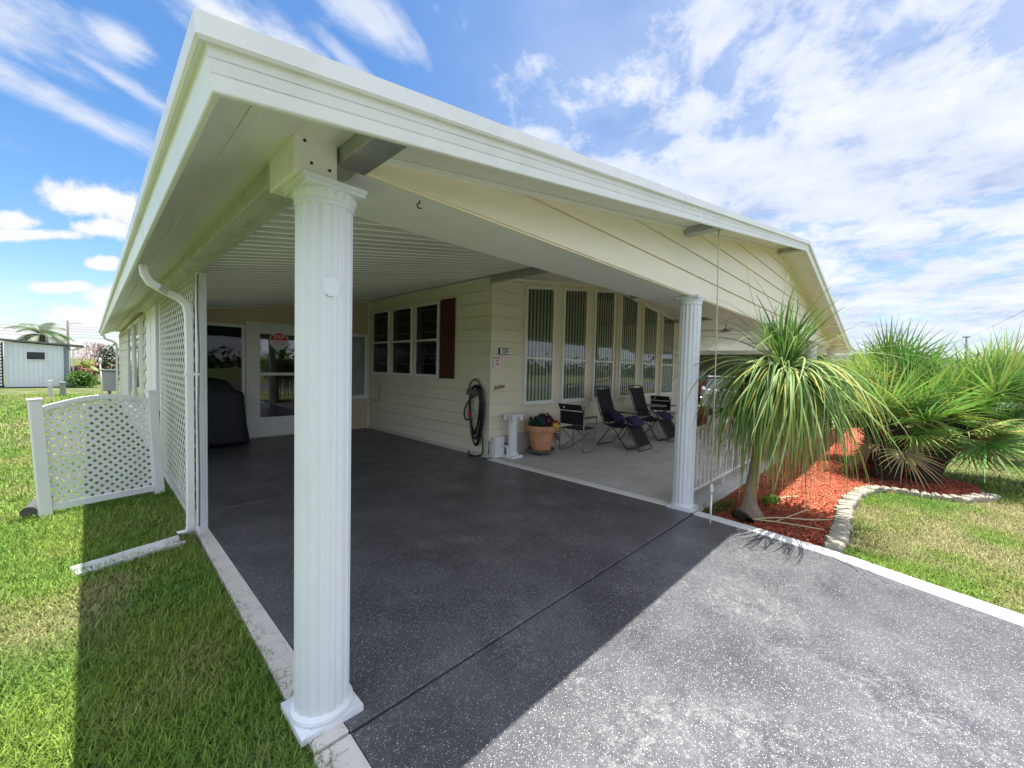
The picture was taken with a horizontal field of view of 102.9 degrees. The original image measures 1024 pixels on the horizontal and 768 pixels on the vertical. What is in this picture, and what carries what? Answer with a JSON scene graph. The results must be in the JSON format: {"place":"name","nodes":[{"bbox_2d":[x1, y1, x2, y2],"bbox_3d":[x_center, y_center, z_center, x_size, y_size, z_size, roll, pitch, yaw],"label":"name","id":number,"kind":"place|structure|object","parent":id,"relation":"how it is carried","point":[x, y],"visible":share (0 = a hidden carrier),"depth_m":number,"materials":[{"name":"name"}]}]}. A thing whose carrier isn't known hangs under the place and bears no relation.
{"place":"outdoors","nodes":[
{"label":"outdoors","id":0,"kind":"place"},
{"bbox_2d":[0,392,339,767],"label":"grass","id":1,"kind":"structure","parent":0,"point":[115,684],"depth_m":2.21,"materials":[{"name":"plant"}]},
{"bbox_2d":[168,428,692,735],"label":"carport floor","id":2,"kind":"structure","parent":0,"point":[457,558],"depth_m":3.60,"materials":[{"name":"concrete"}]},
{"bbox_2d":[177,379,249,449],"bbox_3d":[-5.406,0.500,7.401,0.626,1.185,1.041,4,3,44],"label":"covered grill","id":3,"kind":"object","parent":2,"relation":"on","point":[226,419],"visible":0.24,"depth_m":7.27,"materials":[{"name":"black fabric"}]},
{"bbox_2d":[0,357,1023,767],"bbox_3d":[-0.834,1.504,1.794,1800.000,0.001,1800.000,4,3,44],"label":"lawn","id":4,"kind":"structure","parent":0,"point":[4,389],"depth_m":5.04,"materials":[{"name":"plant"}]},
{"bbox_2d":[0,342,3,386],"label":"trellis","id":5,"kind":"object","parent":4,"relation":"on","point":[1,368],"visible":1,"depth_m":19.77,"materials":[{"name":"white plastic"}]},
{"bbox_2d":[19,491,52,517],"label":"drain block","id":6,"kind":"structure","parent":4,"relation":"on","point":[30,508],"depth_m":4.00,"materials":[{"name":"grey concrete"}]},
{"bbox_2d":[3,322,74,349],"bbox_3d":[-35.479,-2.505,30.710,3.493,4.209,3.287,0,3,-31],"label":"feather palm","id":7,"kind":"object","parent":4,"relation":"on","point":[46,333],"visible":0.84,"depth_m":30.43,"materials":[{"name":"green plant"}]},
{"bbox_2d":[0,338,83,386],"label":"garden shed","id":8,"kind":"structure","parent":4,"relation":"on","point":[33,364],"depth_m":20.58,"materials":[{"name":"white metal"}]},
{"bbox_2d":[25,351,45,359],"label":"window","id":9,"kind":"structure","parent":8,"relation":"in","point":[29,355],"depth_m":20.52,"materials":[{"name":"grey glass"}]},
{"bbox_2d":[47,381,52,396],"bbox_3d":[-18.218,0.185,16.085,0.165,0.640,0.130,4,3,44],"label":"meter pedestal","id":10,"kind":"object","parent":4,"relation":"on","point":[50,388],"visible":1,"depth_m":16.04,"materials":[{"name":"grey paint"}]},
{"bbox_2d":[59,382,65,395],"bbox_3d":[-18.389,0.197,16.690,0.260,0.560,0.200,4,3,44],"label":"utility box","id":11,"kind":"object","parent":4,"relation":"on","point":[62,388],"visible":0.89,"depth_m":16.62,"materials":[{"name":"grey paint"}]},
{"bbox_2d":[66,321,79,343],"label":"utility pole","id":12,"kind":"object","parent":4,"relation":"on","point":[67,326],"visible":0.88,"depth_m":41.62,"materials":[{"name":"brown wood"}]},
{"bbox_2d":[0,322,118,338],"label":"power lines","id":13,"kind":"object","parent":12,"relation":"attached to","point":[59,330],"visible":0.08,"depth_m":48.56,"materials":[{"name":"grey metal"}]},
{"bbox_2d":[71,365,86,373],"bbox_3d":[-23.630,-0.527,22.263,0.749,1.024,0.790,1,2,-4],"label":"pink shrub","id":14,"kind":"object","parent":4,"relation":"on","point":[76,368],"visible":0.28,"depth_m":22.11,"materials":[{"name":"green plant"}]},
{"bbox_2d":[64,370,102,387],"bbox_3d":[-22.540,-0.283,21.463,1.333,0.989,1.158,1,2,-10],"label":"hedge bush","id":15,"kind":"object","parent":4,"relation":"on","point":[84,378],"visible":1,"depth_m":21.31,"materials":[{"name":"green plant"}]},
{"bbox_2d":[71,359,102,374],"bbox_3d":[-25.250,-0.694,24.146,1.820,1.611,1.712,3,3,31],"label":"yellow palm","id":16,"kind":"object","parent":4,"relation":"on","point":[85,364],"visible":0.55,"depth_m":24.03,"materials":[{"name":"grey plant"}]},
{"bbox_2d":[74,342,108,370],"bbox_3d":[-28.431,-1.535,27.755,1.674,2.775,1.926,2,2,21],"label":"bare pink tree","id":17,"kind":"object","parent":4,"relation":"on","point":[92,350],"visible":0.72,"depth_m":27.58,"materials":[{"name":"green plant"}]},
{"bbox_2d":[71,362,114,378],"bbox_3d":[-26.018,-0.681,25.345,2.207,1.451,2.228,4,3,44],"label":"bronze palm","id":18,"kind":"object","parent":4,"relation":"on","point":[93,372],"visible":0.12,"depth_m":25.03,"materials":[{"name":"brown plant"}]},
{"bbox_2d":[25,390,164,518],"bbox_3d":[-4.385,0.705,4.364,0.105,1.255,1.038,3,3,31],"label":"lattice fence panel","id":19,"kind":"object","parent":4,"relation":"on","point":[46,504],"visible":0.97,"depth_m":4.30,"materials":[{"name":"white plastic"}]},
{"bbox_2d":[98,358,102,394],"bbox_3d":[-16.901,-0.285,16.743,0.116,1.591,0.116,1,2,-1],"label":"white stake","id":20,"kind":"object","parent":4,"relation":"on","point":[100,360],"visible":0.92,"depth_m":16.75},
{"bbox_2d":[93,343,119,380],"bbox_3d":[-24.356,-1.284,24.801,1.340,2.503,1.626,4,3,44],"label":"dark shrub","id":21,"kind":"object","parent":4,"relation":"on","point":[104,364],"visible":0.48,"depth_m":24.56,"materials":[{"name":"green plant"}]},
{"bbox_2d":[100,369,118,400],"bbox_3d":[-13.527,0.114,13.705,0.600,1.200,0.440,4,3,44],"label":"utility box","id":22,"kind":"object","parent":4,"relation":"on","point":[109,380],"depth_m":13.53,"materials":[{"name":"grey paint"}]},
{"bbox_2d":[70,535,185,576],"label":"splash block","id":23,"kind":"structure","parent":4,"relation":"on","point":[161,544],"depth_m":3.23,"materials":[{"name":"white metal"}]},
{"bbox_2d":[163,469,370,767],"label":"kerb strip","id":24,"kind":"object","parent":4,"relation":"on","point":[339,738],"visible":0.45,"depth_m":2.25,"materials":[{"name":"concrete"}]},
{"bbox_2d":[193,532,347,764],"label":"grass clippings","id":25,"kind":"object","parent":24,"relation":"on","point":[267,644],"depth_m":2.23,"materials":[{"name":"plant"}]},
{"bbox_2d":[700,376,741,407],"bbox_3d":[8.842,0.399,16.900,1.790,1.440,4.412,2,3,24],"label":"parked car","id":26,"kind":"object","parent":4,"relation":"on","point":[705,393],"visible":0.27,"depth_m":16.02,"materials":[{"name":"white paint"}]},
{"bbox_2d":[487,458,1023,627],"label":"kerb strip","id":27,"kind":"object","parent":4,"relation":"on","point":[1006,615],"visible":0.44,"depth_m":3.36,"materials":[{"name":"concrete"}]},
{"bbox_2d":[698,354,825,394],"bbox_3d":[12.108,-0.527,24.032,9.500,2.890,10.000,4,3,44],"label":"neighbour carport","id":28,"kind":"object","parent":4,"relation":"on","point":[708,364],"visible":0.01,"depth_m":26.03,"materials":[{"name":"white metal"}]},
{"bbox_2d":[823,541,842,552],"bbox_3d":[2.910,1.483,3.695,0.130,0.071,0.096,4,6,26],"label":"edging stone","id":29,"kind":"object","parent":4,"relation":"on","point":[837,547],"visible":0.77,"depth_m":3.67,"materials":[{"name":"stone"}]},
{"bbox_2d":[824,535,847,544],"bbox_3d":[3.046,1.469,3.835,0.164,0.066,0.087,3,3,16],"label":"edging stone","id":30,"kind":"object","parent":4,"relation":"on","point":[830,537],"visible":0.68,"depth_m":3.82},
{"bbox_2d":[826,539,845,549],"bbox_3d":[2.986,1.478,3.757,0.133,0.063,0.104,-2,3,28],"label":"edging stone","id":31,"kind":"object","parent":4,"relation":"on","point":[843,543],"visible":0.59,"depth_m":3.73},
{"bbox_2d":[829,526,849,536],"bbox_3d":[3.248,1.475,4.048,0.150,0.078,0.099,5,3,26],"label":"edging stone","id":32,"kind":"object","parent":4,"relation":"on","point":[838,529],"visible":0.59,"depth_m":4.03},
{"bbox_2d":[830,524,848,529],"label":"edging stone","id":33,"kind":"object","parent":4,"relation":"on","point":[836,526],"visible":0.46,"depth_m":4.12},
{"bbox_2d":[832,519,849,523],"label":"edging stone","id":34,"kind":"object","parent":4,"relation":"on","point":[835,520],"visible":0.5,"depth_m":4.26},
{"bbox_2d":[833,516,849,522],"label":"edging stone","id":35,"kind":"object","parent":4,"relation":"on","point":[841,518],"visible":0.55,"depth_m":4.33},
{"bbox_2d":[831,522,852,531],"bbox_3d":[3.387,1.467,4.187,0.157,0.073,0.091,5,3,16],"label":"edging stone","id":36,"kind":"object","parent":4,"relation":"on","point":[849,526],"visible":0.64,"depth_m":4.16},
{"bbox_2d":[703,424,982,546],"bbox_3d":[7.447,1.511,8.322,2.420,0.165,13.100,4,3,44],"label":"mulch bed","id":37,"kind":"object","parent":4,"relation":"on","point":[857,437],"visible":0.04,"depth_m":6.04,"materials":[{"name":"wood"}]},
{"bbox_2d":[702,495,737,514],"bbox_3d":[2.401,1.399,4.685,0.789,0.120,0.374,0,3,-37],"label":"grass tuft","id":38,"kind":"object","parent":37,"relation":"on","point":[726,505],"visible":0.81,"depth_m":4.67,"materials":[{"name":"plant"}]},
{"bbox_2d":[731,509,753,524],"bbox_3d":[2.458,1.429,4.351,0.113,0.122,0.255,1,2,2],"label":"drain pipe end","id":39,"kind":"object","parent":37,"relation":"on","point":[738,515],"visible":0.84,"depth_m":4.32,"materials":[{"name":"black plastic"}]},
{"bbox_2d":[760,492,780,503],"bbox_3d":[3.136,1.408,4.950,0.251,0.201,0.204,0,3,-37],"label":"weed sprig","id":40,"kind":"object","parent":37,"relation":"on","point":[767,499],"visible":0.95,"depth_m":4.90,"materials":[{"name":"green plant"}]},
{"bbox_2d":[754,519,823,530],"bbox_3d":[2.832,1.440,4.183,0.622,0.034,0.018,2,2,18],"label":"fallen stalk","id":41,"kind":"object","parent":37,"relation":"on","point":[789,523],"visible":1,"depth_m":4.17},
{"bbox_2d":[776,510,807,520],"bbox_3d":[3.093,1.435,4.474,0.703,0.032,0.033,0,3,-32],"label":"fallen stalk","id":42,"kind":"object","parent":37,"relation":"on","point":[793,514],"visible":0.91,"depth_m":4.45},
{"bbox_2d":[752,517,837,520],"bbox_3d":[2.998,1.429,4.316,0.957,0.034,0.041,1,2,-3],"label":"fallen stalk","id":43,"kind":"object","parent":37,"relation":"on","point":[796,518],"visible":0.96,"depth_m":4.32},
{"bbox_2d":[661,262,953,521],"bbox_3d":[2.871,0.135,4.410,2.547,2.830,2.607,2,2,17],"label":"ponytail palm","id":44,"kind":"object","parent":37,"relation":"on","point":[785,395],"visible":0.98,"depth_m":4.13,"materials":[{"name":"green plant"}]},
{"bbox_2d":[828,530,847,535],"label":"edging stone","id":45,"kind":"object","parent":37,"relation":"on","point":[838,532],"visible":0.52,"depth_m":3.96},
{"bbox_2d":[828,534,849,542],"bbox_3d":[3.121,1.480,3.900,0.155,0.068,0.097,1,0,27],"label":"edging stone","id":46,"kind":"object","parent":37,"relation":"on","point":[838,535],"visible":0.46,"depth_m":3.88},
{"bbox_2d":[833,508,853,515],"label":"edging stone","id":47,"kind":"object","parent":37,"relation":"on","point":[848,510],"visible":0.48,"depth_m":4.63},
{"bbox_2d":[834,515,852,524],"bbox_3d":[3.581,1.470,4.409,0.144,0.081,0.091,-2,-1,26],"label":"edging stone","id":48,"kind":"object","parent":37,"relation":"on","point":[850,518],"visible":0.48,"depth_m":4.38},
{"bbox_2d":[837,500,855,509],"bbox_3d":[4.035,1.460,4.921,0.164,0.081,0.089,0,2,27],"label":"edging stone","id":49,"kind":"object","parent":37,"relation":"on","point":[853,503],"visible":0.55,"depth_m":4.90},
{"bbox_2d":[861,486,876,493],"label":"edging stone","id":50,"kind":"object","parent":37,"relation":"on","point":[874,489],"visible":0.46,"depth_m":5.53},
{"bbox_2d":[881,486,891,492],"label":"edging stone","id":51,"kind":"object","parent":37,"relation":"on","point":[887,489],"visible":0.84,"depth_m":5.55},
{"bbox_2d":[891,487,901,493],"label":"edging stone","id":52,"kind":"object","parent":37,"relation":"on","point":[896,489],"visible":0.84,"depth_m":5.53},
{"bbox_2d":[901,488,909,494],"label":"edging stone","id":53,"kind":"object","parent":37,"relation":"on","point":[905,491],"visible":0.82,"depth_m":5.46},
{"bbox_2d":[804,315,1023,489],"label":"fan palm clump","id":54,"kind":"object","parent":37,"relation":"on","point":[964,399],"visible":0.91,"depth_m":5.95,"materials":[{"name":"green plant"}]},
{"bbox_2d":[920,491,931,498],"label":"edging stone","id":55,"kind":"object","parent":37,"relation":"on","point":[923,494],"visible":0.95,"depth_m":5.35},
{"bbox_2d":[961,494,977,502],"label":"edging stone","id":56,"kind":"object","parent":37,"relation":"on","point":[974,498],"visible":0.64,"depth_m":5.22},
{"bbox_2d":[967,494,982,501],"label":"edging stone","id":57,"kind":"object","parent":37,"relation":"on","point":[979,498],"visible":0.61,"depth_m":5.23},
{"bbox_2d":[835,509,851,514],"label":"edging stone","id":58,"kind":"object","parent":4,"relation":"on","point":[841,511],"visible":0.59,"depth_m":4.55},
{"bbox_2d":[834,505,853,511],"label":"edging stone","id":59,"kind":"object","parent":4,"relation":"on","point":[838,507],"visible":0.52,"depth_m":4.70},
{"bbox_2d":[835,513,852,520],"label":"edging stone","id":60,"kind":"object","parent":4,"relation":"on","point":[843,514],"visible":0.5,"depth_m":4.47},
{"bbox_2d":[842,497,858,505],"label":"edging stone","id":61,"kind":"object","parent":4,"relation":"on","point":[851,498],"visible":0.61,"depth_m":5.03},
{"bbox_2d":[850,490,865,498],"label":"edging stone","id":62,"kind":"object","parent":4,"relation":"on","point":[863,494],"visible":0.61,"depth_m":5.33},
{"bbox_2d":[910,489,919,496],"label":"edging stone","id":63,"kind":"object","parent":4,"relation":"on","point":[915,492],"visible":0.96,"depth_m":5.42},
{"bbox_2d":[821,354,1016,409],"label":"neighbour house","id":64,"kind":"structure","parent":4,"relation":"on","point":[844,356],"depth_m":23.14,"materials":[{"name":"white"}]},
{"bbox_2d":[931,492,941,499],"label":"edging stone","id":65,"kind":"object","parent":4,"relation":"on","point":[935,495],"visible":0.91,"depth_m":5.30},
{"bbox_2d":[941,494,952,501],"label":"edging stone","id":66,"kind":"object","parent":4,"relation":"on","point":[947,496],"visible":0.95,"depth_m":5.26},
{"bbox_2d":[950,494,962,502],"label":"edging stone","id":67,"kind":"object","parent":4,"relation":"on","point":[956,497],"visible":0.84,"depth_m":5.20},
{"bbox_2d":[958,495,973,503],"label":"edging stone","id":68,"kind":"object","parent":4,"relation":"on","point":[968,500],"visible":0.71,"depth_m":5.20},
{"bbox_2d":[971,493,989,502],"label":"edging stone","id":69,"kind":"object","parent":4,"relation":"on","point":[985,498],"visible":0.71,"depth_m":5.26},
{"bbox_2d":[981,492,998,499],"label":"edging stone","id":70,"kind":"object","parent":4,"relation":"on","point":[995,496],"visible":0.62,"depth_m":5.33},
{"bbox_2d":[993,351,1023,446],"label":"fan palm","id":71,"kind":"object","parent":4,"relation":"on","point":[1017,412],"visible":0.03,"depth_m":7.80,"materials":[{"name":"green plant"}]},
{"bbox_2d":[0,0,1023,358],"label":"sky","id":72,"kind":"structure","parent":0,"point":[885,136],"materials":[{"name":"blue"}]},
{"bbox_2d":[490,412,833,512],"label":"porch floor","id":73,"kind":"structure","parent":0,"point":[615,464],"depth_m":6.63,"materials":[{"name":"concrete"}]},
{"bbox_2d":[98,8,851,746],"bbox_3d":[-1.363,-0.930,13.264,17.884,3.842,16.806,4,3,44],"label":"mobile home","id":74,"kind":"object","parent":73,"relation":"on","point":[282,182],"visible":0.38,"depth_m":3.36,"materials":[{"name":"white metal"}]},
{"bbox_2d":[127,323,133,409],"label":"window","id":75,"kind":"structure","parent":74,"relation":"in","point":[129,328],"depth_m":9.07,"materials":[{"name":"glass"}]},
{"bbox_2d":[133,317,143,418],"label":"window","id":76,"kind":"structure","parent":74,"relation":"in","point":[138,348],"depth_m":7.53,"materials":[{"name":"glass"}]},
{"bbox_2d":[166,319,245,404],"bbox_3d":[-5.694,-0.389,7.541,0.070,1.523,1.324,4,3,44],"label":"window","id":77,"kind":"structure","parent":74,"relation":"in","point":[225,341],"depth_m":7.75,"materials":[{"name":"glass"}]},
{"bbox_2d":[249,324,294,437],"bbox_3d":[-4.876,-0.067,8.433,0.030,2.260,0.970,4,3,44],"label":"door","id":78,"kind":"structure","parent":74,"relation":"in","point":[271,370],"depth_m":8.35,"materials":[{"name":"white paint"}]},
{"bbox_2d":[270,332,287,348],"bbox_3d":[-4.806,-0.890,8.413,0.008,0.349,0.349,4,3,44],"label":"stop sign sticker","id":79,"kind":"object","parent":74,"relation":"attached to","point":[278,340],"visible":1,"depth_m":8.41,"materials":[{"name":"red"}]},
{"bbox_2d":[322,276,339,296],"bbox_3d":[-0.736,-0.397,1.664,0.011,0.078,0.069,4,3,44],"label":"column sticker","id":80,"kind":"object","parent":74,"relation":"attached to","point":[330,286],"depth_m":1.66,"materials":[{"name":"plastic"}]},
{"bbox_2d":[351,333,367,398],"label":"window","id":81,"kind":"structure","parent":74,"relation":"in","point":[359,341],"depth_m":9.70,"materials":[{"name":"glass"}]},
{"bbox_2d":[372,310,390,374],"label":"window","id":82,"kind":"structure","parent":74,"relation":"in","point":[381,320],"depth_m":9.33,"materials":[{"name":"glass"}]},
{"bbox_2d":[390,306,413,376],"bbox_3d":[-2.358,-0.901,8.728,0.824,1.468,0.070,4,3,44],"label":"window","id":83,"kind":"structure","parent":74,"relation":"in","point":[403,317],"depth_m":8.69,"materials":[{"name":"glass"}]},
{"bbox_2d":[413,301,439,377],"bbox_3d":[-1.691,-0.859,8.082,0.824,1.468,0.070,4,3,44],"label":"window","id":84,"kind":"structure","parent":74,"relation":"in","point":[427,315],"depth_m":8.05,"materials":[{"name":"glass"}]},
{"bbox_2d":[463,379,484,456],"bbox_3d":[-0.669,0.578,7.046,0.569,1.340,0.133,4,3,44],"label":"garden hose","id":85,"kind":"object","parent":74,"relation":"hanging from","point":[478,391],"visible":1,"depth_m":6.96,"materials":[{"name":"black rubber"}]},
{"bbox_2d":[493,356,500,367],"bbox_3d":[-0.250,-0.379,6.933,0.008,0.205,0.170,4,3,44],"label":"delivery sign","id":86,"kind":"object","parent":74,"relation":"attached to","point":[497,362],"visible":1,"depth_m":6.93,"materials":[{"name":"white"}]},
{"bbox_2d":[499,348,509,354],"bbox_3d":[-0.134,-0.563,7.029,0.036,0.114,0.245,4,3,44],"label":"house number plaque","id":87,"kind":"object","parent":74,"relation":"attached to","point":[504,351],"visible":1,"depth_m":7.01,"materials":[{"name":"white plastic"}]},
{"bbox_2d":[521,285,555,405],"bbox_3d":[0.527,-0.747,7.705,0.070,2.281,0.884,4,3,44],"label":"window","id":88,"kind":"structure","parent":74,"relation":"in","point":[539,301],"depth_m":7.72,"materials":[{"name":"glass"}]},
{"bbox_2d":[559,288,588,402],"bbox_3d":[1.315,-0.830,8.514,0.070,2.419,0.884,4,3,44],"label":"window","id":89,"kind":"structure","parent":74,"relation":"in","point":[575,301],"depth_m":8.53,"materials":[{"name":"glass"}]},
{"bbox_2d":[590,289,615,400],"bbox_3d":[2.110,-0.913,9.329,0.070,2.558,0.884,4,3,44],"label":"window","id":90,"kind":"structure","parent":74,"relation":"in","point":[604,315],"depth_m":9.34,"materials":[{"name":"glass"}]},
{"bbox_2d":[617,293,638,398],"bbox_3d":[2.903,-0.932,10.148,0.070,2.566,0.884,4,3,44],"label":"window","id":91,"kind":"structure","parent":74,"relation":"in","point":[629,308],"depth_m":10.15,"materials":[{"name":"glass"}]},
{"bbox_2d":[639,303,658,396],"bbox_3d":[3.698,-0.884,10.973,0.070,2.442,0.884,4,3,44],"label":"window","id":92,"kind":"structure","parent":74,"relation":"in","point":[649,333],"depth_m":11.00,"materials":[{"name":"glass"}]},
{"bbox_2d":[658,313,674,395],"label":"window","id":93,"kind":"structure","parent":74,"relation":"in","point":[667,341],"depth_m":11.82,"materials":[{"name":"glass"}]},
{"bbox_2d":[709,230,719,523],"bbox_3d":[2.068,-0.063,4.149,0.045,3.070,0.069,4,3,44],"label":"rain cord","id":94,"kind":"object","parent":74,"relation":"hanging from","point":[711,488],"visible":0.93,"depth_m":4.14,"materials":[{"name":"white paint"}]},
{"bbox_2d":[701,323,749,332],"bbox_3d":[5.942,-1.647,11.326,0.976,0.440,0.976,0,3,-30],"label":"ceiling fan","id":95,"kind":"object","parent":74,"relation":"hanging from","point":[726,331],"visible":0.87,"depth_m":11.31,"materials":[{"name":"metal"}]},
{"bbox_2d":[502,443,508,457],"bbox_3d":[-0.111,1.131,6.953,0.142,0.257,0.058,3,3,29],"label":"spigot","id":96,"kind":"object","parent":73,"relation":"on","point":[505,445],"visible":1,"depth_m":6.93,"materials":[{"name":"white plastic"}]},
{"bbox_2d":[503,413,522,458],"bbox_3d":[0.012,0.891,7.048,0.260,0.749,0.262,4,3,44],"label":"garden pedestal","id":97,"kind":"object","parent":73,"relation":"on","point":[512,437],"visible":0.93,"depth_m":6.99,"materials":[{"name":"white paint"}]},
{"bbox_2d":[526,412,559,454],"bbox_3d":[0.566,0.890,7.379,0.621,0.753,0.550,2,2,4],"label":"flower pot","id":98,"kind":"object","parent":73,"relation":"on","point":[541,428],"visible":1,"depth_m":7.23,"materials":[{"name":"ceramic"}]},
{"bbox_2d":[558,403,596,453],"bbox_3d":[1.230,0.818,7.721,0.570,0.900,0.561,3,3,42],"label":"folding chair","id":99,"kind":"object","parent":73,"relation":"on","point":[574,415],"visible":1,"depth_m":7.60,"materials":[{"name":"black fabric"}]},
{"bbox_2d":[594,386,651,451],"bbox_3d":[2.249,0.669,8.287,0.656,1.202,1.084,-1,3,-44],"label":"recliner","id":100,"kind":"object","parent":73,"relation":"on","point":[606,405],"visible":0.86,"depth_m":8.33,"materials":[{"name":"black fabric"}]},
{"bbox_2d":[608,410,624,423],"bbox_3d":[2.140,0.665,8.339,0.284,0.260,0.440,3,3,30],"label":"cushion","id":101,"kind":"object","parent":100,"relation":"on","point":[619,420],"visible":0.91,"depth_m":8.20,"materials":[{"name":"blue fabric"}]},
{"bbox_2d":[625,416,644,426],"bbox_3d":[2.453,0.737,8.106,0.247,0.177,0.480,4,3,44],"label":"cushion","id":102,"kind":"object","parent":100,"relation":"on","point":[635,421],"visible":1,"depth_m":8.01,"materials":[{"name":"blue fabric"}]},
{"bbox_2d":[619,415,641,439],"bbox_3d":[2.594,0.986,9.074,0.540,0.519,0.540,4,3,44],"label":"patio table","id":103,"kind":"object","parent":73,"relation":"on","point":[624,416],"visible":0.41,"depth_m":9.07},
{"bbox_2d":[629,385,674,442],"bbox_3d":[3.282,0.648,9.411,0.656,1.202,1.084,-1,3,-40],"label":"recliner","id":104,"kind":"object","parent":73,"relation":"on","point":[642,410],"visible":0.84,"depth_m":9.55,"materials":[{"name":"black fabric"}]},
{"bbox_2d":[657,411,673,419],"bbox_3d":[3.475,0.710,9.246,0.247,0.177,0.480,4,3,44],"label":"cushion","id":105,"kind":"object","parent":104,"relation":"on","point":[665,415],"visible":1,"depth_m":9.14,"materials":[{"name":"blue fabric"}]},
{"bbox_2d":[645,404,666,434],"bbox_3d":[3.499,0.870,10.117,0.620,0.708,0.620,4,3,44],"label":"patio table","id":106,"kind":"object","parent":73,"relation":"on","point":[656,405],"visible":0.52,"depth_m":10.01,"materials":[{"name":"grey metal"}]},
{"bbox_2d":[650,395,675,427],"bbox_3d":[4.023,0.758,10.862,0.570,0.900,0.561,3,3,42],"label":"folding chair","id":107,"kind":"object","parent":73,"relation":"on","point":[663,400],"visible":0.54,"depth_m":10.68,"materials":[{"name":"black fabric"}]},
{"bbox_2d":[697,406,708,425],"bbox_3d":[5.313,0.931,11.563,0.497,0.560,0.500,4,3,44],"label":"ceramic pot","id":108,"kind":"object","parent":73,"relation":"on","point":[700,418],"visible":0.3,"depth_m":11.36,"materials":[{"name":"ceramic"}]},
{"bbox_2d":[708,392,740,444],"bbox_3d":[5.578,0.638,9.839,0.584,1.297,3.300,4,3,44],"label":"ramp handrail","id":109,"kind":"object","parent":73,"relation":"on","point":[716,428],"visible":0.09,"depth_m":9.12,"materials":[{"name":"metal"}]},
{"bbox_2d":[352,515,1023,767],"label":"driveway","id":110,"kind":"structure","parent":0,"point":[693,641],"depth_m":2.07,"materials":[{"name":"concrete"}]},
{"bbox_2d":[698,369,709,393],"bbox_3d":[10.517,0.024,23.215,5.300,1.760,1.940,3,3,34],"label":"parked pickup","id":111,"kind":"object","parent":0,"point":[703,381],"depth_m":22.29,"materials":[{"name":"metal"}]},
{"bbox_2d":[842,424,1023,614],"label":"grass","id":112,"kind":"structure","parent":0,"point":[985,589],"depth_m":4.02,"materials":[{"name":"plant"}]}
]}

